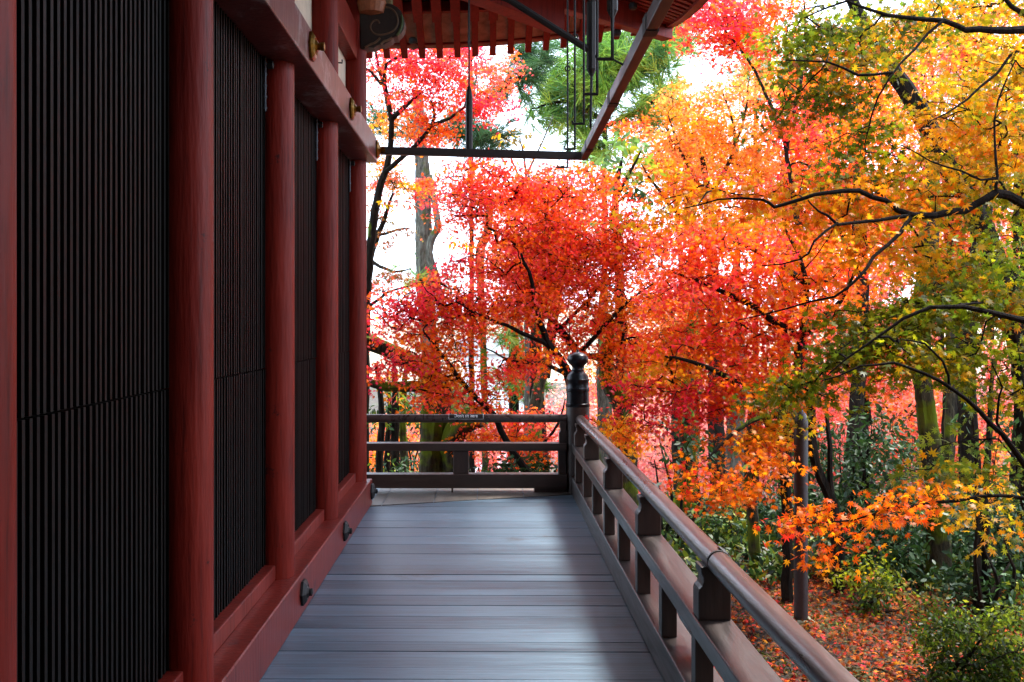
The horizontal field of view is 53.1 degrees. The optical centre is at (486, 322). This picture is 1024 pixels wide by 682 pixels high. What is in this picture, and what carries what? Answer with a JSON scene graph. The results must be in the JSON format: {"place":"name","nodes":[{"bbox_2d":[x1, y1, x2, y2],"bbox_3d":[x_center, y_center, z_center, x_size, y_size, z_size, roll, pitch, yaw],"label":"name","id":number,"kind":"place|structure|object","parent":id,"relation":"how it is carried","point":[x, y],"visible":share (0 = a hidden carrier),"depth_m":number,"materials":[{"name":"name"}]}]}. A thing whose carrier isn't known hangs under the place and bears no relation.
{"place":"outdoors","nodes":[
{"label":"outdoors","id":0,"kind":"place"},
{"bbox_2d":[556,0,570,167],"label":"shutter hook","id":1,"kind":"object","parent":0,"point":[567,71],"visible":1,"depth_m":8.39,"materials":[{"name":"metal"}]},
{"bbox_2d":[369,306,1010,382],"bbox_3d":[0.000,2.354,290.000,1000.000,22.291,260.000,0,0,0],"label":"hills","id":2,"kind":"structure","parent":0,"point":[374,357],"depth_m":235.82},
{"bbox_2d":[366,0,1023,324],"label":"sky","id":3,"kind":"structure","parent":0,"point":[399,255],"materials":[{"name":"white"}]},
{"bbox_2d":[369,381,1023,681],"bbox_3d":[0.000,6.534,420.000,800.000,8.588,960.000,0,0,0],"label":"ground","id":4,"kind":"structure","parent":0,"point":[373,401],"depth_m":7.84,"materials":[{"name":"soil"}]},
{"bbox_2d":[0,0,707,681],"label":"temple hall","id":5,"kind":"structure","parent":4,"relation":"on","point":[188,490],"depth_m":3.57,"materials":[{"name":"red paint"}]},
{"bbox_2d":[380,0,673,159],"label":"hanging frame","id":6,"kind":"object","parent":5,"relation":"hanging from","point":[652,20],"visible":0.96,"depth_m":6.97,"materials":[{"name":"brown wood"}]},
{"bbox_2d":[564,0,577,149],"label":"shutter hook","id":7,"kind":"object","parent":5,"relation":"hanging from","point":[575,35],"visible":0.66,"depth_m":7.51,"materials":[{"name":"metal"}]},
{"bbox_2d":[571,0,584,124],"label":"shutter hook","id":8,"kind":"object","parent":5,"relation":"hanging from","point":[578,123],"visible":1,"depth_m":6.55,"materials":[{"name":"metal"}]},
{"bbox_2d":[583,0,598,95],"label":"shutter hook","id":9,"kind":"object","parent":5,"relation":"hanging from","point":[597,53],"visible":1,"depth_m":5.70,"materials":[{"name":"metal"}]},
{"bbox_2d":[595,0,613,60],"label":"shutter hook","id":10,"kind":"object","parent":5,"relation":"hanging from","point":[611,58],"visible":1,"depth_m":4.94,"materials":[{"name":"metal"}]},
{"bbox_2d":[375,364,384,471],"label":"sapling","id":11,"kind":"object","parent":4,"relation":"on","point":[380,454],"visible":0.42,"depth_m":12.46,"materials":[{"name":"brown plant"}]},
{"bbox_2d":[367,451,419,471],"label":"camellia bush","id":12,"kind":"object","parent":4,"relation":"on","point":[405,459],"visible":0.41,"depth_m":12.55,"materials":[{"name":"green plant"}]},
{"bbox_2d":[369,407,419,471],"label":"maple tree","id":13,"kind":"object","parent":4,"relation":"on","point":[410,436],"visible":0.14,"depth_m":23.43,"materials":[{"name":"orange plant"}]},
{"bbox_2d":[390,365,399,471],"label":"sapling","id":14,"kind":"object","parent":4,"relation":"on","point":[395,426],"visible":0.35,"depth_m":13.16,"materials":[{"name":"brown plant"}]},
{"bbox_2d":[399,368,408,470],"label":"sapling","id":15,"kind":"object","parent":4,"relation":"on","point":[402,432],"visible":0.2,"depth_m":13.56,"materials":[{"name":"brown plant"}]},
{"bbox_2d":[366,155,444,305],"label":"maple tree","id":16,"kind":"object","parent":4,"relation":"on","point":[396,180],"visible":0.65,"depth_m":14.06,"materials":[{"name":"red plant"}]},
{"bbox_2d":[367,317,459,471],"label":"broadleaf tree","id":17,"kind":"object","parent":4,"relation":"on","point":[388,427],"visible":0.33,"depth_m":13.44,"materials":[{"name":"green plant"}]},
{"bbox_2d":[367,336,483,471],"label":"old tree","id":18,"kind":"object","parent":4,"relation":"on","point":[435,461],"visible":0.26,"depth_m":11.47,"materials":[{"name":"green plant"}]},
{"bbox_2d":[412,89,443,368],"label":"tree","id":19,"kind":"object","parent":4,"relation":"on","point":[424,249],"visible":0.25,"depth_m":16.88,"materials":[{"name":"grey plant"}]},
{"bbox_2d":[369,380,517,471],"bbox_3d":[-0.679,1.773,14.518,2.339,2.060,1.165,0,0,-10],"label":"camellia bush","id":20,"kind":"object","parent":4,"relation":"on","point":[410,454],"visible":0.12,"depth_m":14.53,"materials":[{"name":"green plant"}]},
{"bbox_2d":[367,45,533,471],"bbox_3d":[-0.737,-0.689,13.178,2.639,6.483,1.870,0,0,10],"label":"maple tree","id":21,"kind":"object","parent":4,"relation":"on","point":[410,70],"visible":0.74,"depth_m":12.96,"materials":[{"name":"red plant"}]},
{"bbox_2d":[377,116,552,459],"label":"broadleaf tree","id":22,"kind":"object","parent":4,"relation":"on","point":[527,388],"visible":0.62,"depth_m":15.95,"materials":[{"name":"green plant"}]},
{"bbox_2d":[367,39,570,471],"bbox_3d":[-0.405,-0.853,17.496,3.830,8.426,2.124,0,0,0],"label":"cedar tree","id":23,"kind":"object","parent":4,"relation":"on","point":[539,62],"visible":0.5,"depth_m":17.33,"materials":[{"name":"green plant"}]},
{"bbox_2d":[475,200,492,471],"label":"tree","id":24,"kind":"object","parent":4,"relation":"on","point":[483,351],"visible":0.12,"depth_m":16.46,"materials":[{"name":"brown plant"}]},
{"bbox_2d":[457,338,524,471],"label":"tree","id":25,"kind":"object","parent":4,"relation":"on","point":[490,354],"depth_m":59.00,"materials":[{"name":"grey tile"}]},
{"bbox_2d":[385,244,627,470],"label":"tree","id":26,"kind":"object","parent":4,"relation":"on","point":[513,339],"visible":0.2,"depth_m":16.88,"materials":[{"name":"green plant"}]},
{"bbox_2d":[465,424,558,471],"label":"maple tree","id":27,"kind":"object","parent":4,"relation":"on","point":[478,459],"visible":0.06,"depth_m":26.18,"materials":[{"name":"red plant"}]},
{"bbox_2d":[469,451,557,471],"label":"camellia bush","id":28,"kind":"object","parent":4,"relation":"on","point":[538,464],"visible":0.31,"depth_m":10.92,"materials":[{"name":"green plant"}]},
{"bbox_2d":[367,147,701,471],"bbox_3d":[0.429,0.257,11.392,4.198,4.334,2.211,0,0,-19],"label":"maple tree","id":29,"kind":"object","parent":4,"relation":"on","point":[572,252],"visible":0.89,"depth_m":11.15,"materials":[{"name":"red plant"}]},
{"bbox_2d":[524,254,551,471],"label":"tree","id":30,"kind":"object","parent":4,"relation":"on","point":[538,402],"visible":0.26,"depth_m":15.43,"materials":[{"name":"brown plant"}]},
{"bbox_2d":[472,159,613,471],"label":"maple tree","id":31,"kind":"object","parent":4,"relation":"on","point":[538,347],"visible":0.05,"depth_m":16.40,"materials":[{"name":"red plant"}]},
{"bbox_2d":[441,399,657,471],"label":"maple tree","id":32,"kind":"object","parent":4,"relation":"on","point":[491,434],"visible":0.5,"depth_m":11.19,"materials":[{"name":"red plant"}]},
{"bbox_2d":[519,382,643,470],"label":"maple tree","id":33,"kind":"object","parent":4,"relation":"on","point":[593,407],"visible":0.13,"depth_m":24.67,"materials":[{"name":"orange plant"}]},
{"bbox_2d":[596,284,613,466],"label":"tree","id":34,"kind":"object","parent":4,"relation":"on","point":[603,401],"visible":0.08,"depth_m":16.91,"materials":[{"name":"grey plant"}]},
{"bbox_2d":[512,23,705,278],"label":"cedar tree","id":35,"kind":"object","parent":4,"relation":"on","point":[654,64],"visible":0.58,"depth_m":18.64,"materials":[{"name":"green plant"}]},
{"bbox_2d":[559,360,669,425],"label":"maple tree","id":36,"kind":"object","parent":4,"relation":"on","point":[591,378],"visible":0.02,"depth_m":27.84,"materials":[{"name":"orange plant"}]},
{"bbox_2d":[589,313,645,504],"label":"tree","id":37,"kind":"object","parent":4,"relation":"on","point":[630,488],"visible":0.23,"depth_m":11.81,"materials":[{"name":"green plant"}]},
{"bbox_2d":[574,131,666,393],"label":"broadleaf tree","id":38,"kind":"object","parent":4,"relation":"on","point":[621,144],"visible":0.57,"depth_m":13.66,"materials":[{"name":"green plant"}]},
{"bbox_2d":[594,376,775,496],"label":"maple tree","id":39,"kind":"object","parent":4,"relation":"on","point":[643,463],"visible":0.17,"depth_m":23.39,"materials":[{"name":"red plant"}]},
{"bbox_2d":[608,79,766,419],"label":"maple tree","id":40,"kind":"object","parent":4,"relation":"on","point":[667,130],"visible":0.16,"depth_m":18.36,"materials":[{"name":"orange plant"}]},
{"bbox_2d":[650,380,724,544],"bbox_3d":[2.241,1.478,11.075,0.728,1.855,1.914,0,0,23],"label":"camellia bush","id":41,"kind":"object","parent":4,"relation":"on","point":[688,449],"visible":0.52,"depth_m":10.66,"materials":[{"name":"green plant"}]},
{"bbox_2d":[675,291,699,516],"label":"tree","id":42,"kind":"object","parent":4,"relation":"on","point":[681,439],"visible":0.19,"depth_m":12.12,"materials":[{"name":"brown plant"}]},
{"bbox_2d":[626,261,769,493],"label":"maple tree","id":43,"kind":"object","parent":4,"relation":"on","point":[674,448],"visible":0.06,"depth_m":17.59,"materials":[{"name":"red plant"}]},
{"bbox_2d":[666,500,781,557],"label":"camellia bush","id":44,"kind":"object","parent":4,"relation":"on","point":[741,523],"visible":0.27,"depth_m":10.49,"materials":[{"name":"green plant"}]},
{"bbox_2d":[604,51,855,495],"bbox_3d":[3.668,-0.550,15.121,4.356,6.905,2.053,0,0,-22],"label":"maple tree","id":45,"kind":"object","parent":4,"relation":"on","point":[750,150],"visible":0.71,"depth_m":14.83,"materials":[{"name":"orange plant"}]},
{"bbox_2d":[725,246,744,500],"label":"tree","id":46,"kind":"object","parent":4,"relation":"on","point":[734,461],"visible":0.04,"depth_m":17.87,"materials":[{"name":"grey plant"}]},
{"bbox_2d":[584,200,895,605],"bbox_3d":[2.189,0.630,8.954,2.316,3.460,2.353,0,0,-35],"label":"maple tree","id":47,"kind":"object","parent":4,"relation":"on","point":[708,288],"visible":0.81,"depth_m":8.74,"materials":[{"name":"red plant"}]},
{"bbox_2d":[644,11,838,496],"bbox_3d":[5.277,-1.379,21.043,4.642,10.935,2.412,0,0,0],"label":"tree","id":48,"kind":"object","parent":4,"relation":"on","point":[744,76],"visible":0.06,"depth_m":20.95,"materials":[{"name":"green plant"}]},
{"bbox_2d":[663,365,823,567],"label":"maple tree","id":49,"kind":"object","parent":4,"relation":"on","point":[751,438],"visible":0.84,"depth_m":7.80,"materials":[{"name":"orange plant"}]},
{"bbox_2d":[661,342,838,503],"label":"maple tree","id":50,"kind":"object","parent":4,"relation":"on","point":[764,477],"visible":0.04,"depth_m":25.28,"materials":[{"name":"red plant"}]},
{"bbox_2d":[672,122,880,498],"bbox_3d":[5.137,-0.053,17.337,3.435,6.931,3.980,0,0,26],"label":"maple tree","id":51,"kind":"object","parent":4,"relation":"on","point":[786,218],"visible":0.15,"depth_m":16.86,"materials":[{"name":"orange plant"}]},
{"bbox_2d":[737,474,829,547],"bbox_3d":[3.166,2.195,10.620,1.210,1.340,1.457,0,0,0],"label":"camellia bush","id":52,"kind":"object","parent":4,"relation":"on","point":[776,514],"visible":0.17,"depth_m":10.75,"materials":[{"name":"green plant"}]},
{"bbox_2d":[650,0,920,493],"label":"maple tree","id":53,"kind":"object","parent":4,"relation":"on","point":[738,23],"visible":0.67,"depth_m":12.52,"materials":[{"name":"red plant"}]},
{"bbox_2d":[791,410,813,625],"bbox_3d":[2.394,1.544,7.800,0.170,1.760,0.170,0,0,0],"label":"pole","id":54,"kind":"object","parent":4,"relation":"on","point":[800,576],"visible":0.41,"depth_m":7.76,"materials":[{"name":"brown wood"}]},
{"bbox_2d":[609,0,1023,348],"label":"maple tree","id":55,"kind":"object","parent":4,"relation":"on","point":[867,58],"visible":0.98,"depth_m":6.39,"materials":[{"name":"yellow plant"}]},
{"bbox_2d":[617,506,1023,681],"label":"fallen leaves","id":56,"kind":"object","parent":4,"relation":"on","point":[866,640],"visible":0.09,"depth_m":7.60,"materials":[{"name":"orange plant"}]},
{"bbox_2d":[807,362,845,594],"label":"tree","id":57,"kind":"object","parent":4,"relation":"on","point":[825,484],"visible":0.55,"depth_m":8.67,"materials":[{"name":"brown plant"}]},
{"bbox_2d":[632,491,1023,593],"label":"ground cover","id":58,"kind":"object","parent":4,"relation":"on","point":[772,565],"visible":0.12,"depth_m":9.59,"materials":[{"name":"green plant"}]},
{"bbox_2d":[759,354,917,498],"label":"maple tree","id":59,"kind":"object","parent":4,"relation":"on","point":[820,419],"visible":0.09,"depth_m":24.22,"materials":[{"name":"red plant"}]},
{"bbox_2d":[722,412,957,527],"bbox_3d":[3.869,1.771,11.516,2.550,1.549,1.209,0,0,0],"label":"camellia bush","id":60,"kind":"object","parent":4,"relation":"on","point":[822,456],"visible":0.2,"depth_m":11.45,"materials":[{"name":"green plant"}]},
{"bbox_2d":[750,19,960,499],"bbox_3d":[5.893,-0.842,16.428,3.081,8.168,3.592,0,0,0],"label":"maple tree","id":61,"kind":"object","parent":4,"relation":"on","point":[853,397],"visible":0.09,"depth_m":16.21,"materials":[{"name":"orange plant"}]},
{"bbox_2d":[789,162,942,490],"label":"maple tree","id":62,"kind":"object","parent":4,"relation":"on","point":[872,289],"visible":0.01,"depth_m":21.42,"materials":[{"name":"orange plant"}]},
{"bbox_2d":[808,393,926,593],"bbox_3d":[3.486,1.675,9.512,1.295,2.047,1.257,0,0,0],"label":"camellia bush","id":63,"kind":"object","parent":4,"relation":"on","point":[861,445],"visible":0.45,"depth_m":9.41,"materials":[{"name":"green plant"}]},
{"bbox_2d":[793,262,945,497],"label":"maple tree","id":64,"kind":"object","parent":4,"relation":"on","point":[880,384],"visible":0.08,"depth_m":17.63,"materials":[{"name":"red plant"}]},
{"bbox_2d":[814,482,933,594],"bbox_3d":[3.406,1.954,8.994,1.020,1.089,0.889,0,0,0],"label":"camellia bush","id":65,"kind":"object","parent":4,"relation":"on","point":[915,550],"visible":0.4,"depth_m":8.89,"materials":[{"name":"green plant"}]},
{"bbox_2d":[726,254,1023,563],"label":"maple tree","id":66,"kind":"object","parent":4,"relation":"on","point":[951,305],"visible":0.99,"depth_m":5.54,"materials":[{"name":"green plant"}]},
{"bbox_2d":[753,469,1023,584],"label":"maple tree","id":67,"kind":"object","parent":4,"relation":"on","point":[905,499],"visible":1,"depth_m":4.81,"materials":[{"name":"orange plant"}]},
{"bbox_2d":[753,575,1023,672],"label":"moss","id":68,"kind":"object","parent":4,"relation":"on","point":[837,623],"visible":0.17,"depth_m":7.28,"materials":[{"name":"green plant"}]},
{"bbox_2d":[828,546,958,618],"bbox_3d":[3.269,2.157,8.272,0.978,0.728,0.872,0,0,0],"label":"bush","id":69,"kind":"object","parent":4,"relation":"on","point":[887,592],"visible":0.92,"depth_m":8.16,"materials":[{"name":"green plant"}]},
{"bbox_2d":[816,343,986,497],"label":"maple tree","id":70,"kind":"object","parent":4,"relation":"on","point":[908,416],"visible":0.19,"depth_m":22.26,"materials":[{"name":"red plant"}]},
{"bbox_2d":[853,11,993,415],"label":"maple tree","id":71,"kind":"object","parent":4,"relation":"on","point":[920,85],"visible":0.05,"depth_m":27.51,"materials":[{"name":"orange plant"}]},
{"bbox_2d":[912,148,951,588],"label":"tree","id":72,"kind":"object","parent":4,"relation":"on","point":[926,414],"visible":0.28,"depth_m":9.13,"materials":[{"name":"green plant"}]},
{"bbox_2d":[846,0,1023,573],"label":"tree","id":73,"kind":"object","parent":4,"relation":"on","point":[909,87],"visible":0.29,"depth_m":8.55,"materials":[{"name":"brown plant"}]},
{"bbox_2d":[855,109,1023,462],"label":"maple tree","id":74,"kind":"object","parent":4,"relation":"on","point":[912,233],"visible":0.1,"depth_m":16.77,"materials":[{"name":"orange plant"}]},
{"bbox_2d":[943,325,955,526],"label":"tree","id":75,"kind":"object","parent":4,"relation":"on","point":[950,410],"visible":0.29,"depth_m":10.78,"materials":[{"name":"brown plant"}]},
{"bbox_2d":[895,469,1004,577],"bbox_3d":[4.377,2.107,9.619,1.029,1.407,1.204,0,0,43],"label":"camellia bush","id":76,"kind":"object","parent":4,"relation":"on","point":[955,546],"visible":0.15,"depth_m":9.62,"materials":[{"name":"green plant"}]},
{"bbox_2d":[878,0,1023,459],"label":"maple tree","id":77,"kind":"object","parent":4,"relation":"on","point":[956,53],"visible":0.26,"depth_m":19.46,"materials":[{"name":"yellow plant"}]},
{"bbox_2d":[891,339,1013,496],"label":"maple tree","id":78,"kind":"object","parent":4,"relation":"on","point":[982,423],"visible":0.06,"depth_m":23.35,"materials":[{"name":"red plant"}]},
{"bbox_2d":[889,187,1019,488],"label":"maple tree","id":79,"kind":"object","parent":4,"relation":"on","point":[993,338],"visible":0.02,"depth_m":26.90,"materials":[{"name":"orange plant"}]},
{"bbox_2d":[899,594,1023,681],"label":"round bush","id":80,"kind":"object","parent":4,"relation":"on","point":[995,664],"visible":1,"depth_m":6.23,"materials":[{"name":"green plant"}]},
{"bbox_2d":[907,483,1023,624],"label":"camellia bush","id":81,"kind":"object","parent":4,"relation":"on","point":[1002,582],"visible":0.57,"depth_m":8.29,"materials":[{"name":"green plant"}]},
{"bbox_2d":[921,6,1023,500],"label":"maple tree","id":82,"kind":"object","parent":4,"relation":"on","point":[1007,70],"visible":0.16,"depth_m":15.90,"materials":[{"name":"orange plant"}]},
{"bbox_2d":[957,181,994,546],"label":"tree","id":83,"kind":"object","parent":4,"relation":"on","point":[962,449],"visible":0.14,"depth_m":10.15,"materials":[{"name":"brown plant"}]},
{"bbox_2d":[970,363,982,616],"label":"sapling","id":84,"kind":"object","parent":4,"relation":"on","point":[978,527],"visible":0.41,"depth_m":8.19,"materials":[{"name":"brown plant"}]},
{"bbox_2d":[940,391,1023,593],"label":"camellia bush","id":85,"kind":"object","parent":4,"relation":"on","point":[1002,560],"visible":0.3,"depth_m":9.02,"materials":[{"name":"green plant"}]},
{"bbox_2d":[955,417,1013,498],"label":"maple tree","id":86,"kind":"object","parent":4,"relation":"on","point":[998,453],"visible":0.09,"depth_m":22.00,"materials":[{"name":"red plant"}]},
{"bbox_2d":[982,366,994,605],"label":"sapling","id":87,"kind":"object","parent":4,"relation":"on","point":[986,566],"visible":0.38,"depth_m":8.21,"materials":[{"name":"brown plant"}]},
{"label":"deck base","id":88,"kind":"structure","parent":4,"relation":"on","visible":0},
{"bbox_2d":[259,488,664,681],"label":"deck","id":89,"kind":"structure","parent":88,"relation":"on","point":[524,589],"depth_m":5.42,"materials":[{"name":"grey wood"}]},
{"bbox_2d":[371,488,570,505],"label":"deck end","id":90,"kind":"structure","parent":89,"relation":"on","point":[397,496],"depth_m":8.90,"materials":[{"name":"grey wood"}]},
{"bbox_2d":[367,414,566,491],"bbox_3d":[-0.294,1.152,9.068,2.012,0.682,0.135,0,0,0],"label":"end railing","id":91,"kind":"object","parent":90,"relation":"on","point":[460,476],"visible":0.84,"depth_m":9.01,"materials":[{"name":"brown wood"}]},
{"bbox_2d":[449,414,483,418],"bbox_3d":[-0.181,0.830,9.042,0.309,0.048,0.032,0,0,0],"label":"sign","id":92,"kind":"object","parent":91,"relation":"attached to","point":[466,416],"visible":1,"depth_m":9.03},
{"bbox_2d":[566,349,858,681],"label":"side railing","id":93,"kind":"object","parent":89,"relation":"on","point":[718,640],"visible":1,"depth_m":4.37,"materials":[{"name":"brown wood"}]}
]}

